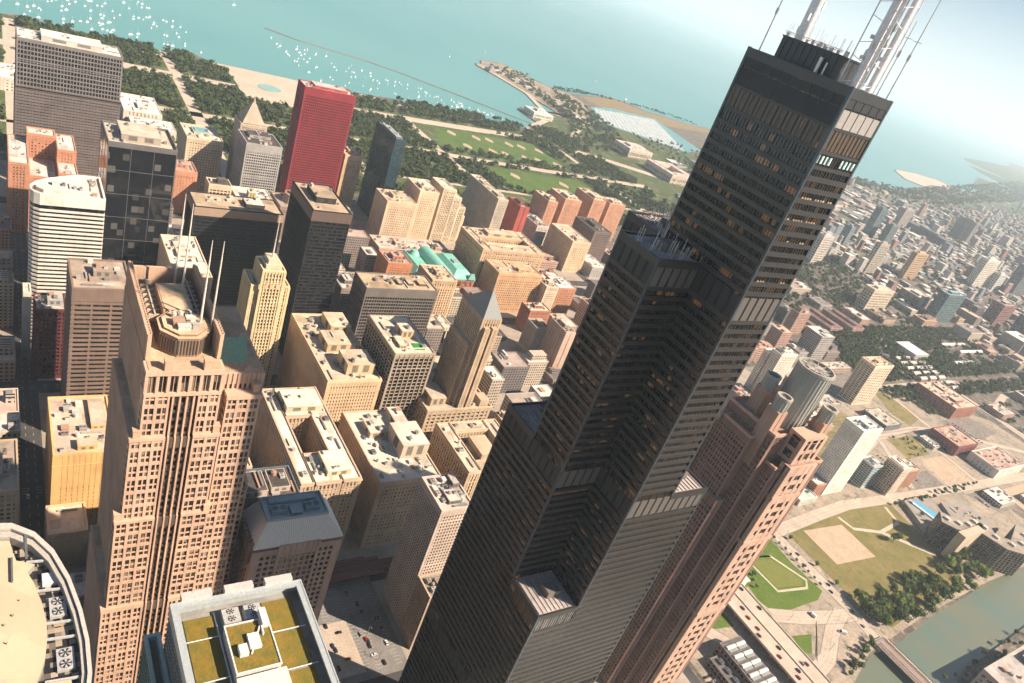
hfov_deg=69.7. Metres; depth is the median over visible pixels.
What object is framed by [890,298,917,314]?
block
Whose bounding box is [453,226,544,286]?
roof trench block
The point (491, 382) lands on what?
downtown block
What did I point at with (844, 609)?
kerb
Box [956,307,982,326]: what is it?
block
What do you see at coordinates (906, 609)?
broadleaf tree
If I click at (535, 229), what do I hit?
grey setback block
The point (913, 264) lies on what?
residential slab
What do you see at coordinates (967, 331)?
block
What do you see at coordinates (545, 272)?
block
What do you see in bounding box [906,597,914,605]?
broadleaf tree
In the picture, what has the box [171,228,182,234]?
downtown block
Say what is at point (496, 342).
downtown block
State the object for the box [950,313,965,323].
block
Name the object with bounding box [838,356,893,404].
oval topped apartment tower
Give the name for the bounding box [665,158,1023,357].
distant low blocks
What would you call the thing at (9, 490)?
side street block
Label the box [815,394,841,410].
shed
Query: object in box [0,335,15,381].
downtown block
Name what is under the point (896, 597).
broadleaf tree
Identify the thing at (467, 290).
downtown block
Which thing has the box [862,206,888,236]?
residential tower
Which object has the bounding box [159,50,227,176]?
park road
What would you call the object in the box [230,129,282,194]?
grey office tower
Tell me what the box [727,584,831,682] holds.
expressway overpass
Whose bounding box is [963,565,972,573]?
broadleaf tree
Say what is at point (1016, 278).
residential block
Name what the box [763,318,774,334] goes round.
block
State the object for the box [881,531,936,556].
path
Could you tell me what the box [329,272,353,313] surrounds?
shaded low block
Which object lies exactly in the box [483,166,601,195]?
ball field
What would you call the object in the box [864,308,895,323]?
block
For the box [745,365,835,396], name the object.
parking lot
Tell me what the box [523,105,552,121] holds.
aquarium hall
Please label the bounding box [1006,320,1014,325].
block
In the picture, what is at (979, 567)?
broadleaf tree
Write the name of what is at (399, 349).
office building
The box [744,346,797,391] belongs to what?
white condominium
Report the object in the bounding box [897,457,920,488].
brick balcony block
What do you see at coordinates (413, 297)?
dark grid block
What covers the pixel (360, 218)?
pavement
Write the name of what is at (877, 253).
residential slab
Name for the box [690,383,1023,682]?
open lot
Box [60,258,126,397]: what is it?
brown banded tower
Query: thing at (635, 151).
museum hall
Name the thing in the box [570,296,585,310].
block
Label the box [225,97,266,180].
beehive tower
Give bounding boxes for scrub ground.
[817,413,846,456]
[876,393,919,425]
[887,436,929,458]
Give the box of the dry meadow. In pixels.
[580,96,709,132]
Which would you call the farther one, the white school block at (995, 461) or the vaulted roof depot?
the white school block at (995, 461)
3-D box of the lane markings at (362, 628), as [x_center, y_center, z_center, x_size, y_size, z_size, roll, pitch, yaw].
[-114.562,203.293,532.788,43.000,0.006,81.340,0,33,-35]
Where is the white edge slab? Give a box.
[871,455,911,495]
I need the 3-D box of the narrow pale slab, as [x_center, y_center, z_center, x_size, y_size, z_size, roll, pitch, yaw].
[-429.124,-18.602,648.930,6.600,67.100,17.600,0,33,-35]
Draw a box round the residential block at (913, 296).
[897,287,931,307]
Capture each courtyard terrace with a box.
[789,307,816,329]
[809,307,842,331]
[821,308,863,332]
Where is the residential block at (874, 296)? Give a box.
[854,284,895,308]
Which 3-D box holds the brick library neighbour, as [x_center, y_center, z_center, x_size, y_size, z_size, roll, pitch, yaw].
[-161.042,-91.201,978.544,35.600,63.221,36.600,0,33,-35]
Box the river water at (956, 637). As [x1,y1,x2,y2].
[855,568,1023,682]
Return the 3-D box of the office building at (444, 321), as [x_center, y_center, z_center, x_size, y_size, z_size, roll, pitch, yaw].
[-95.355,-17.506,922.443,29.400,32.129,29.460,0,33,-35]
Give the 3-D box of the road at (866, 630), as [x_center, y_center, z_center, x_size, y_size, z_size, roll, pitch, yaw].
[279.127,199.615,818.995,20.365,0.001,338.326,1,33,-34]
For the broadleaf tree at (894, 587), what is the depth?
774.85 m
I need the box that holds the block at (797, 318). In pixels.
[783,306,811,333]
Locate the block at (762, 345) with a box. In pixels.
[753,341,773,359]
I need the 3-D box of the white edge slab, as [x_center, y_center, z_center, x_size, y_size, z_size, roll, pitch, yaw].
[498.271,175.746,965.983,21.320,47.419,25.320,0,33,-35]
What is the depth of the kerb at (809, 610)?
704.59 m
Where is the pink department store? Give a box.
[368,234,450,253]
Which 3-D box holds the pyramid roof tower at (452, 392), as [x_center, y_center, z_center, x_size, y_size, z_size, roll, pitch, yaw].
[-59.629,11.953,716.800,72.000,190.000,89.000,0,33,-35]
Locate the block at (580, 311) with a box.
[573,298,590,330]
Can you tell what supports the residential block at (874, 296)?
on the city ground at (698, 142)
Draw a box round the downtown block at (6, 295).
[0,270,13,327]
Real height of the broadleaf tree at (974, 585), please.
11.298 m
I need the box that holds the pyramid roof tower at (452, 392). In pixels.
[411,281,501,440]
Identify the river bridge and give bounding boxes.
[870,636,933,682]
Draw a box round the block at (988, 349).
[973,342,998,354]
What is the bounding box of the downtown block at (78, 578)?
[68,569,86,609]
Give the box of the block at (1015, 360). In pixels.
[1000,353,1023,369]
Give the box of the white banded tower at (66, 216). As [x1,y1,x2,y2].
[27,175,105,342]
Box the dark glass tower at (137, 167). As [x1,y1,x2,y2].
[98,119,177,265]
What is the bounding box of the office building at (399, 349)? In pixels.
[361,315,435,420]
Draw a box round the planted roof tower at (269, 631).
[138,573,339,682]
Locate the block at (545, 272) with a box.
[538,269,557,278]
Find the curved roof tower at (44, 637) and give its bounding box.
[0,523,91,682]
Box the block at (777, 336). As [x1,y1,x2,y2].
[763,325,792,347]
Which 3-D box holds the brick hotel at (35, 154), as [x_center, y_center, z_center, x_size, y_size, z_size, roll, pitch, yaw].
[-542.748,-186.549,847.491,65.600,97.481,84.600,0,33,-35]
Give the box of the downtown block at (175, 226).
[168,224,183,234]
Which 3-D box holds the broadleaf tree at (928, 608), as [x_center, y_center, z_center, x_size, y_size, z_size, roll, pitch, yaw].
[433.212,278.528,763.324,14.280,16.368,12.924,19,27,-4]
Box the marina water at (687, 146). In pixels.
[591,107,700,151]
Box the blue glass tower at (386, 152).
[357,120,406,217]
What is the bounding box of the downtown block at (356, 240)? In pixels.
[341,228,369,266]
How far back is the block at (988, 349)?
1740.93 m
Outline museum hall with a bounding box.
[612,139,652,160]
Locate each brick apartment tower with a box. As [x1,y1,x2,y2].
[528,190,558,226]
[547,188,581,232]
[574,187,606,221]
[598,196,625,241]
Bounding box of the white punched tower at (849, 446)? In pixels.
[815,415,883,494]
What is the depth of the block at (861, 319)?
1602.01 m
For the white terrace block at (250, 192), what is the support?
on the street asphalt
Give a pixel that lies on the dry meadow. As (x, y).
(609, 103)
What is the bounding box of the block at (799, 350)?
[785,341,808,360]
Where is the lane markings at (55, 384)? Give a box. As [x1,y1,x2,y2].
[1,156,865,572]
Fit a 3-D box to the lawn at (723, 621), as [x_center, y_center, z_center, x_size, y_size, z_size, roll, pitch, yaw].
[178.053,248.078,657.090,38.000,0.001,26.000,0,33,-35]
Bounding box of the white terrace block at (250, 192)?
[231,186,271,199]
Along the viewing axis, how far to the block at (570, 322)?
1055.82 m
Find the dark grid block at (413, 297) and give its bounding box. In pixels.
[344,271,437,343]
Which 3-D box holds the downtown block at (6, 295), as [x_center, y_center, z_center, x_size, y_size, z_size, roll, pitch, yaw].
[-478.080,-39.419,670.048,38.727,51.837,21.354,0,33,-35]
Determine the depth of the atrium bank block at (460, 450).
645.78 m
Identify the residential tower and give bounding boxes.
[807,232,834,263]
[821,231,836,258]
[836,223,856,246]
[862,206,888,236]
[878,223,898,242]
[893,207,914,226]
[924,289,966,322]
[966,256,1001,287]
[1008,314,1023,334]
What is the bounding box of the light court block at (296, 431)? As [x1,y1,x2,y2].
[249,387,362,556]
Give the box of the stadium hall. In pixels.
[644,159,689,185]
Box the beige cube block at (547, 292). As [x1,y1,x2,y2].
[533,279,558,309]
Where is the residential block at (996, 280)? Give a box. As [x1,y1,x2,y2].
[983,271,1007,291]
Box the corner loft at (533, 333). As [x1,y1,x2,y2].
[517,318,547,352]
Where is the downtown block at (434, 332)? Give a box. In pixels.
[424,316,444,354]
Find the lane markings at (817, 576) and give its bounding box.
[775,534,869,631]
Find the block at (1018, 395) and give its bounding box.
[1011,390,1023,404]
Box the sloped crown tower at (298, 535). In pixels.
[227,490,342,621]
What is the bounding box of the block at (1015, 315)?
[1009,312,1019,318]
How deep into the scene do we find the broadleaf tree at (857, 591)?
748.11 m
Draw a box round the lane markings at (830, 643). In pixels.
[817,612,843,670]
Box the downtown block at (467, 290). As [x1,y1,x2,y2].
[460,287,481,295]
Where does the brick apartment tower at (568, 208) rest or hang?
on the street asphalt
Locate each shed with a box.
[795,487,816,505]
[809,410,833,430]
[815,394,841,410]
[821,361,851,372]
[861,408,901,430]
[917,434,941,449]
[980,486,1016,508]
[984,403,1014,419]
[1018,494,1023,502]
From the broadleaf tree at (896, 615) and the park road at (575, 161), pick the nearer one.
the broadleaf tree at (896, 615)
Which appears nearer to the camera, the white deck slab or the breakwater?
the white deck slab
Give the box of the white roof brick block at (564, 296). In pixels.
[545,275,575,313]
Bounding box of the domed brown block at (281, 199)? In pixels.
[270,190,290,239]
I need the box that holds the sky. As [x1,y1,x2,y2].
[638,0,1023,148]
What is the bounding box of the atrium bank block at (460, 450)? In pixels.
[427,418,499,498]
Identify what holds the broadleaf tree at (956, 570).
on the park field at (894, 560)
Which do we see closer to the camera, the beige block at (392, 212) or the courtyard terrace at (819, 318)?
the beige block at (392, 212)
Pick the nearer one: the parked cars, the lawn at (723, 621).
the lawn at (723, 621)
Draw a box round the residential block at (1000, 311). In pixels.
[982,299,1017,325]
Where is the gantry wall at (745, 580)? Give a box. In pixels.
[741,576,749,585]
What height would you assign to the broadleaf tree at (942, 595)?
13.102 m
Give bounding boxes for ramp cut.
[815,621,817,661]
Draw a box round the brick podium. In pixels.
[806,473,826,495]
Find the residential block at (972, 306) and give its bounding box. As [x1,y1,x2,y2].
[956,297,985,315]
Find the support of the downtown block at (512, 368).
on the street asphalt
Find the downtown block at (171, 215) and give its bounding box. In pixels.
[169,205,173,223]
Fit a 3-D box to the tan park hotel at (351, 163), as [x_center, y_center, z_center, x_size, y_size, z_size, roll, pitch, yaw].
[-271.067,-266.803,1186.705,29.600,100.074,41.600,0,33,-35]
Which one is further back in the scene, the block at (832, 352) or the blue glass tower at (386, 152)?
the block at (832, 352)
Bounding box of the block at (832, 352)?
[822,343,839,359]
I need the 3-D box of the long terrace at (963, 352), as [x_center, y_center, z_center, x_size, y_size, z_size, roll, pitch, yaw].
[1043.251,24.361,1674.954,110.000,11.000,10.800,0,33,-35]
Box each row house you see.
[904,366,913,370]
[915,376,927,381]
[927,376,936,380]
[936,375,945,380]
[942,380,951,384]
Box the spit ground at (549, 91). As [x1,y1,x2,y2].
[476,61,589,117]
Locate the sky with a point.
(967, 69)
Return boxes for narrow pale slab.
[21,282,31,356]
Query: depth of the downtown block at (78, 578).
467.60 m
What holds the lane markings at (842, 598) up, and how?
on the road at (866, 630)
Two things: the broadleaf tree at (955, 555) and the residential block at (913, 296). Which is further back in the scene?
the residential block at (913, 296)
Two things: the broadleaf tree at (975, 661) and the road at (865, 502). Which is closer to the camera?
the broadleaf tree at (975, 661)
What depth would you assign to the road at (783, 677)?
631.35 m
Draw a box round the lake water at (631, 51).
[0,0,1023,195]
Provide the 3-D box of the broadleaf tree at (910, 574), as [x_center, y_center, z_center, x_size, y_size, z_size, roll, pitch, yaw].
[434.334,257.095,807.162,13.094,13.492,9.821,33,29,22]
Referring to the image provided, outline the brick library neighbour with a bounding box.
[373,249,412,274]
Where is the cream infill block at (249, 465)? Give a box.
[246,458,252,468]
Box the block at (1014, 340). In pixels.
[996,331,1023,352]
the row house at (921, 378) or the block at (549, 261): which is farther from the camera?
the row house at (921, 378)
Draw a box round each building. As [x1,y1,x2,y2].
[44,395,107,533]
[393,246,474,291]
[431,314,450,344]
[499,196,529,231]
[970,645,1023,682]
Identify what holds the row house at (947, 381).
on the city ground at (698, 142)
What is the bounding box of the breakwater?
[265,27,532,123]
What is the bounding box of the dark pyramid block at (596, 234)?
[572,216,611,261]
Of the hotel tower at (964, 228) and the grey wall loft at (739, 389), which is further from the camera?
the hotel tower at (964, 228)
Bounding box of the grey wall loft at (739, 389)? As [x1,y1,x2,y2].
[721,383,751,411]
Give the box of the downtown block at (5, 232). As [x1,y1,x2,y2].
[0,215,10,250]
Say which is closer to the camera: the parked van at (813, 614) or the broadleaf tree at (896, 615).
the parked van at (813, 614)
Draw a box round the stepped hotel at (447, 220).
[426,177,465,243]
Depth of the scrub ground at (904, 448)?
1121.56 m
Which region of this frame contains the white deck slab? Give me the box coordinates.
[894,341,928,359]
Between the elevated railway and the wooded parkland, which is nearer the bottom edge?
the elevated railway
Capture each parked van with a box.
[809,611,816,617]
[838,629,846,634]
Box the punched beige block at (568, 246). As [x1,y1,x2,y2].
[541,223,590,272]
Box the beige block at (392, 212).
[365,188,416,237]
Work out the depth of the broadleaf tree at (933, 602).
768.49 m
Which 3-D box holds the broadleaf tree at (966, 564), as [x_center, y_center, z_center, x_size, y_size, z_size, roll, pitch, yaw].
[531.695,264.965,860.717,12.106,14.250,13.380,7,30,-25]
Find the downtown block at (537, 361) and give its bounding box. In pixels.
[520,350,548,385]
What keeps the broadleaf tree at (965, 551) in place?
on the open lot at (854, 639)
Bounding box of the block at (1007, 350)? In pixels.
[996,344,1014,353]
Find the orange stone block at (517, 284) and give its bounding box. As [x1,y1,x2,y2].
[476,259,542,311]
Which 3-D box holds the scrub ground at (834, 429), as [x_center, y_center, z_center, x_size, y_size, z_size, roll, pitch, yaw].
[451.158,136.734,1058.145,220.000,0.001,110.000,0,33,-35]
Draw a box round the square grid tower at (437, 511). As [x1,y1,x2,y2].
[382,473,470,626]
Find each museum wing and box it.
[0,62,14,91]
[120,92,161,121]
[128,115,176,140]
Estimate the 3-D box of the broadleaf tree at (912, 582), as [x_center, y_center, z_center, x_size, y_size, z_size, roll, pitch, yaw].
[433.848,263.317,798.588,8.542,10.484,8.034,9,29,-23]
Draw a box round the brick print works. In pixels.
[912,381,977,418]
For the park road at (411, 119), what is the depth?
1926.65 m
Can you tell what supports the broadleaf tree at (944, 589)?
on the park field at (894, 560)
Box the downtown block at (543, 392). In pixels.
[528,384,551,400]
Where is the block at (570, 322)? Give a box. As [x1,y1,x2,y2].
[547,313,577,331]
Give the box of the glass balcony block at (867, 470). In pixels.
[849,455,884,487]
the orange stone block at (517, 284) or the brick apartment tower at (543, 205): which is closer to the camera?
the orange stone block at (517, 284)
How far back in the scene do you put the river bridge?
687.06 m
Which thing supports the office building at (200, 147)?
on the street asphalt
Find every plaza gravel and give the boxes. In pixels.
[209,62,375,98]
[229,70,296,106]
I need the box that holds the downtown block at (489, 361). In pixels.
[486,354,492,365]
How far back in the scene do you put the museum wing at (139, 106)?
1231.75 m
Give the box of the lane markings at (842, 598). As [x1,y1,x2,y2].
[776,535,880,636]
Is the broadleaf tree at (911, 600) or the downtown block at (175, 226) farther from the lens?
the downtown block at (175, 226)
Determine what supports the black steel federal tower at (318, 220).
on the street asphalt
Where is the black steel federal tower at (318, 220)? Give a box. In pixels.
[278,181,352,355]
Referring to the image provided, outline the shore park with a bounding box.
[910,158,1023,215]
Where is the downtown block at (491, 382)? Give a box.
[478,366,504,408]
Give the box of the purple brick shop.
[927,425,978,455]
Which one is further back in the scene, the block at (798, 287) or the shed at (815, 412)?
the block at (798, 287)
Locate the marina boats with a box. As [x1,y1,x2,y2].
[594,107,683,150]
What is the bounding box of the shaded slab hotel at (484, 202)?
[461,174,508,228]
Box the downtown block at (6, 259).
[0,250,12,272]
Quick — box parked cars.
[826,411,917,445]
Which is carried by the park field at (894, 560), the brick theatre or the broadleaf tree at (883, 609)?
the broadleaf tree at (883, 609)
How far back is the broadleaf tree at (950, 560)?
853.84 m
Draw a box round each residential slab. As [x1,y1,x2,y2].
[862,241,890,273]
[898,250,928,279]
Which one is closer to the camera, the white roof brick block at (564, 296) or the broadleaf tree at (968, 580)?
the broadleaf tree at (968, 580)
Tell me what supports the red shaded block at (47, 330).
on the street asphalt
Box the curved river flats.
[902,495,1023,575]
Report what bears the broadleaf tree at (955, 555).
on the park field at (894, 560)
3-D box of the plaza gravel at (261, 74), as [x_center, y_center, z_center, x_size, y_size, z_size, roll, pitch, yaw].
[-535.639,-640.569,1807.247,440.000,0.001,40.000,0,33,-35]
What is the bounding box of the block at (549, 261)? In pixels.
[540,253,558,268]
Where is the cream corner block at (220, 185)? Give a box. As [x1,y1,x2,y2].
[204,176,231,194]
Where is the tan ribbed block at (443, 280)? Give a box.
[416,264,457,317]
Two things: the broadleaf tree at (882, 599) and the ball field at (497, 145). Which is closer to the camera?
the broadleaf tree at (882, 599)
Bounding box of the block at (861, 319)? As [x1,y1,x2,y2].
[842,307,870,325]
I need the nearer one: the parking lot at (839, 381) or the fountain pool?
the parking lot at (839, 381)
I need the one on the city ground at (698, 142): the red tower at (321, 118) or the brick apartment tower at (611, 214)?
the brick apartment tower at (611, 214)
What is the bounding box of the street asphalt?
[0,154,750,682]
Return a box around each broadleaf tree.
[0,141,6,146]
[848,659,858,669]
[853,588,861,597]
[857,592,868,603]
[858,651,866,659]
[858,661,864,667]
[860,644,869,653]
[861,600,873,607]
[864,597,876,611]
[869,603,881,618]
[870,639,876,648]
[874,614,883,621]
[875,588,885,598]
[878,604,886,614]
[879,596,887,602]
[880,614,892,625]
[882,600,893,615]
[889,579,899,592]
[889,605,911,622]
[890,532,903,541]
[890,592,905,603]
[898,590,909,599]
[898,601,908,614]
[899,574,909,583]
[902,571,914,577]
[903,582,912,593]
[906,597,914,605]
[908,579,915,586]
[909,569,919,578]
[909,605,917,614]
[911,607,926,619]
[918,572,925,583]
[919,583,930,594]
[922,574,937,589]
[923,592,931,600]
[923,597,936,609]
[923,602,939,613]
[927,592,937,600]
[929,597,942,604]
[932,578,945,591]
[933,563,945,573]
[936,583,950,596]
[938,591,949,598]
[944,554,956,566]
[944,591,954,600]
[948,552,959,559]
[950,586,958,593]
[951,575,963,583]
[954,564,963,573]
[954,567,962,574]
[955,582,964,592]
[959,546,972,556]
[960,554,968,560]
[962,561,973,570]
[962,573,972,584]
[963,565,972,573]
[969,582,978,589]
[970,564,977,572]
[971,659,979,664]
[976,563,986,574]
[978,566,991,578]
[1002,649,1007,655]
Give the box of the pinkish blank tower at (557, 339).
[538,317,575,368]
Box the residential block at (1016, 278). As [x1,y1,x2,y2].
[1001,263,1023,295]
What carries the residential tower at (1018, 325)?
on the city ground at (698, 142)
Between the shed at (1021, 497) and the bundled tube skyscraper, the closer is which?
the bundled tube skyscraper
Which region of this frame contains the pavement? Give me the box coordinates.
[0,160,750,682]
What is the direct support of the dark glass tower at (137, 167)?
on the pavement
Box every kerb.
[706,628,787,675]
[770,607,856,624]
[775,539,879,636]
[779,472,1022,537]
[813,608,848,676]
[870,426,929,451]
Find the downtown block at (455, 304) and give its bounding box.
[447,288,461,316]
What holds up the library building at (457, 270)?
on the street asphalt
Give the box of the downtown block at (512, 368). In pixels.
[490,350,529,392]
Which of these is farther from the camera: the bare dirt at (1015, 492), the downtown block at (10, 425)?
the bare dirt at (1015, 492)
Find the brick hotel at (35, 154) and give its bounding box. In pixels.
[6,126,77,232]
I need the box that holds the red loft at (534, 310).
[514,302,550,331]
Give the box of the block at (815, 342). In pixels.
[797,326,834,359]
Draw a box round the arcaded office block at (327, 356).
[277,312,381,428]
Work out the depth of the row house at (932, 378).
1420.30 m
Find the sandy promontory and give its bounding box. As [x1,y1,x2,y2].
[895,170,956,189]
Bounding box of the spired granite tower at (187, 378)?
[83,196,265,682]
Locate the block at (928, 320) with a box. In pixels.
[910,314,937,326]
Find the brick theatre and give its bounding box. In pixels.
[172,159,197,213]
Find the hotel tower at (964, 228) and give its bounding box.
[948,215,979,242]
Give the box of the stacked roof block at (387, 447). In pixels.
[338,407,439,548]
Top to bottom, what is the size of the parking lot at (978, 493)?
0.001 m
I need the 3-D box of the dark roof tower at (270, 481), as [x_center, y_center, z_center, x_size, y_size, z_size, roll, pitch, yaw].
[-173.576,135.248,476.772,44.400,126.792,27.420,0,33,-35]
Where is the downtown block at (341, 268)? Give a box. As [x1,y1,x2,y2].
[339,264,344,271]
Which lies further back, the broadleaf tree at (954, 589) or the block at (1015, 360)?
the block at (1015, 360)
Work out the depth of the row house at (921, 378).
1400.46 m
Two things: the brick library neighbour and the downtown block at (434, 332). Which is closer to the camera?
the downtown block at (434, 332)
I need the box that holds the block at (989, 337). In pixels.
[980,333,997,342]
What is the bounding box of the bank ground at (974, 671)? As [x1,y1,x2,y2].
[956,628,1023,682]
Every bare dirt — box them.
[804,525,874,563]
[923,456,972,484]
[1002,484,1023,508]
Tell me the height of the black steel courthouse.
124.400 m
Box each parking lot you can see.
[317,576,406,682]
[319,620,365,678]
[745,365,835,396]
[832,366,853,389]
[907,470,943,490]
[939,417,996,439]
[966,491,1018,512]
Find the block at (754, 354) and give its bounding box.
[748,347,759,361]
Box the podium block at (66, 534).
[43,501,88,569]
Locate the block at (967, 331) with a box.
[952,323,983,340]
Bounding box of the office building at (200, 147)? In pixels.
[177,122,223,191]
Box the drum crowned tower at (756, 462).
[599,356,838,682]
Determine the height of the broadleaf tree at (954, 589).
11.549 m
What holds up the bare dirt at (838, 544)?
on the park field at (894, 560)
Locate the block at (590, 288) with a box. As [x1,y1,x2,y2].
[584,279,598,297]
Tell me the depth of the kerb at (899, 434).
1164.38 m
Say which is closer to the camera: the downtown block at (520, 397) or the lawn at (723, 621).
the lawn at (723, 621)
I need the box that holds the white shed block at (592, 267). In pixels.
[580,254,604,277]
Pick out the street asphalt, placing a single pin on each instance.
(32, 506)
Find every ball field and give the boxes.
[434,127,566,168]
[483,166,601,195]
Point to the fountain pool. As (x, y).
(269, 88)
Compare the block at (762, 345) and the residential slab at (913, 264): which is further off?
the residential slab at (913, 264)
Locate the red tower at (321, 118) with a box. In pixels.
[277,79,355,192]
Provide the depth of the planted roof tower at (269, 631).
266.70 m
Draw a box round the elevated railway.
[329,556,393,583]
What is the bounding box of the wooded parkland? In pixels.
[0,14,1023,400]
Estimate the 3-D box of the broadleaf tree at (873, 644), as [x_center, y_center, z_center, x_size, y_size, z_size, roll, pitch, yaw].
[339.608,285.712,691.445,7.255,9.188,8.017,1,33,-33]
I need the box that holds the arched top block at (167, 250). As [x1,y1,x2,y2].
[157,234,212,296]
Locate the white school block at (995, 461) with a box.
[965,446,1023,478]
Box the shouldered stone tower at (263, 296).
[236,217,289,387]
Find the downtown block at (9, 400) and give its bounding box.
[0,388,18,412]
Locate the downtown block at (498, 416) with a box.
[493,410,504,424]
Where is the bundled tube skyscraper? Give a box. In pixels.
[398,0,940,682]
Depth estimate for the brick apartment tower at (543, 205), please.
1374.91 m
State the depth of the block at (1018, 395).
1498.42 m
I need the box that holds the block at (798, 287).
[789,281,811,294]
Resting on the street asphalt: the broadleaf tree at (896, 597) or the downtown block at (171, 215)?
the downtown block at (171, 215)
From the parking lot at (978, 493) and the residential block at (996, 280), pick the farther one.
the residential block at (996, 280)
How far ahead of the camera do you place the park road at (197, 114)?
1763.72 m
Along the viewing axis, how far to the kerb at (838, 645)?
681.21 m
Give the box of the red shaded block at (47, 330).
[31,291,64,378]
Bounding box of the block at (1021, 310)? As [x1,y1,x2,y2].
[1016,308,1023,313]
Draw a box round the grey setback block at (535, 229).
[522,213,548,246]
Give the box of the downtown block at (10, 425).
[0,412,20,475]
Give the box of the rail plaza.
[500,337,545,381]
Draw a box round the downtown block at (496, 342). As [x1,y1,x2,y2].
[490,332,501,353]
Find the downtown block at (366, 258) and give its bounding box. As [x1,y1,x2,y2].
[354,246,376,271]
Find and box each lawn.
[0,14,697,226]
[712,612,733,628]
[747,540,821,609]
[755,559,802,587]
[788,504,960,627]
[792,634,811,653]
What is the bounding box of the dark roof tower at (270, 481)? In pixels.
[243,465,299,509]
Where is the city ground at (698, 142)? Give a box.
[0,0,1023,682]
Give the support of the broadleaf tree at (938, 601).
on the open lot at (854, 639)
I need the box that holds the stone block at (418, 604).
[399,571,441,649]
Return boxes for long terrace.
[941,343,964,347]
[950,360,974,364]
[955,350,982,355]
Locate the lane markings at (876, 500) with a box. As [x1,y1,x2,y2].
[777,474,1023,534]
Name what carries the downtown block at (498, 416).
on the street asphalt
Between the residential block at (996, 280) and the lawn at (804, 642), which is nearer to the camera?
the lawn at (804, 642)
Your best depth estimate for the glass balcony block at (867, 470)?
955.64 m
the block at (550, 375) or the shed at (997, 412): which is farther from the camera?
the shed at (997, 412)
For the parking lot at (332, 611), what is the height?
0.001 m
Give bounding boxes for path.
[753,555,807,591]
[838,507,899,533]
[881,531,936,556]
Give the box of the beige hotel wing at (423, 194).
[404,177,439,238]
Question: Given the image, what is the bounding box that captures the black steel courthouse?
[182,190,283,304]
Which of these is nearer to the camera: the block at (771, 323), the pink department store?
the pink department store
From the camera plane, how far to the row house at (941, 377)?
1442.00 m
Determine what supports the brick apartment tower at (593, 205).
on the street asphalt
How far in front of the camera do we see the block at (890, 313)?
1717.52 m
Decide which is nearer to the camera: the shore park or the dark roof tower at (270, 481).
the dark roof tower at (270, 481)
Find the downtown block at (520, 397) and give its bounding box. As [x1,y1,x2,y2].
[499,392,541,410]
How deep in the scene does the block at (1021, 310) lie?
2268.93 m
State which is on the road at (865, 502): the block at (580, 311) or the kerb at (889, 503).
the kerb at (889, 503)
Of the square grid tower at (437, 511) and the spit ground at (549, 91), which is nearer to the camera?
the square grid tower at (437, 511)
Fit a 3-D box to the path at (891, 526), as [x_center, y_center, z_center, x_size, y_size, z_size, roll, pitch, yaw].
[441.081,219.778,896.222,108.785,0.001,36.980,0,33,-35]
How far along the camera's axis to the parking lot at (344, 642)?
510.75 m
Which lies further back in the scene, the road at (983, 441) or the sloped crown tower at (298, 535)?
the road at (983, 441)
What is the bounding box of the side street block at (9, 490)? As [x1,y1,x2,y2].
[0,438,19,524]
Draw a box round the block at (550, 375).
[542,367,560,385]
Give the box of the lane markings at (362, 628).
[322,582,400,676]
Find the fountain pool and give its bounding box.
[258,84,280,92]
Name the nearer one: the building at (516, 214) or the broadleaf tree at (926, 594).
the broadleaf tree at (926, 594)
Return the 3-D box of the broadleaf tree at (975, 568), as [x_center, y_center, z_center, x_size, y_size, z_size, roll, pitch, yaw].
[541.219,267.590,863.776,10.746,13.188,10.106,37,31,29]
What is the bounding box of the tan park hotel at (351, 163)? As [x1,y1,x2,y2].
[335,146,362,208]
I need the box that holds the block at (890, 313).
[881,309,897,319]
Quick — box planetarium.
[485,65,496,72]
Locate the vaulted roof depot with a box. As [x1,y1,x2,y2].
[706,635,779,682]
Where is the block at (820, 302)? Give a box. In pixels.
[807,297,832,309]
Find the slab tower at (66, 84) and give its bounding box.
[13,26,122,176]
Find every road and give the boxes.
[0,38,847,206]
[0,118,670,215]
[2,17,14,133]
[9,24,457,117]
[158,106,649,188]
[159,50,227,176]
[410,121,465,171]
[481,66,548,129]
[517,99,590,136]
[560,150,647,212]
[707,628,793,682]
[768,608,857,623]
[774,534,878,638]
[775,472,1023,536]
[809,293,1023,435]
[813,607,847,675]
[866,426,930,455]
[877,438,914,488]
[880,380,1023,388]
[880,387,1023,452]
[911,429,979,482]
[994,391,1023,438]
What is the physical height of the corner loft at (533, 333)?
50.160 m
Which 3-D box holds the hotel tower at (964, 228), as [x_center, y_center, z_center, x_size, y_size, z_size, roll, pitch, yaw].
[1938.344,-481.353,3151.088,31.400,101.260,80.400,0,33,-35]
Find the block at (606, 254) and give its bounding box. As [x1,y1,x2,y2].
[601,248,611,263]
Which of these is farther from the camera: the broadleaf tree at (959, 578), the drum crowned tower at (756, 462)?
the broadleaf tree at (959, 578)
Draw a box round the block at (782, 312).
[774,303,790,323]
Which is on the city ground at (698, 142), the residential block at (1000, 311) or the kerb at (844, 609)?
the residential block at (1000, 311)
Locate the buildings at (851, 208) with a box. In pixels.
[833,183,993,264]
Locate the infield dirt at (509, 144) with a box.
[447,130,568,187]
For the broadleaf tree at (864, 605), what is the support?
on the park field at (894, 560)

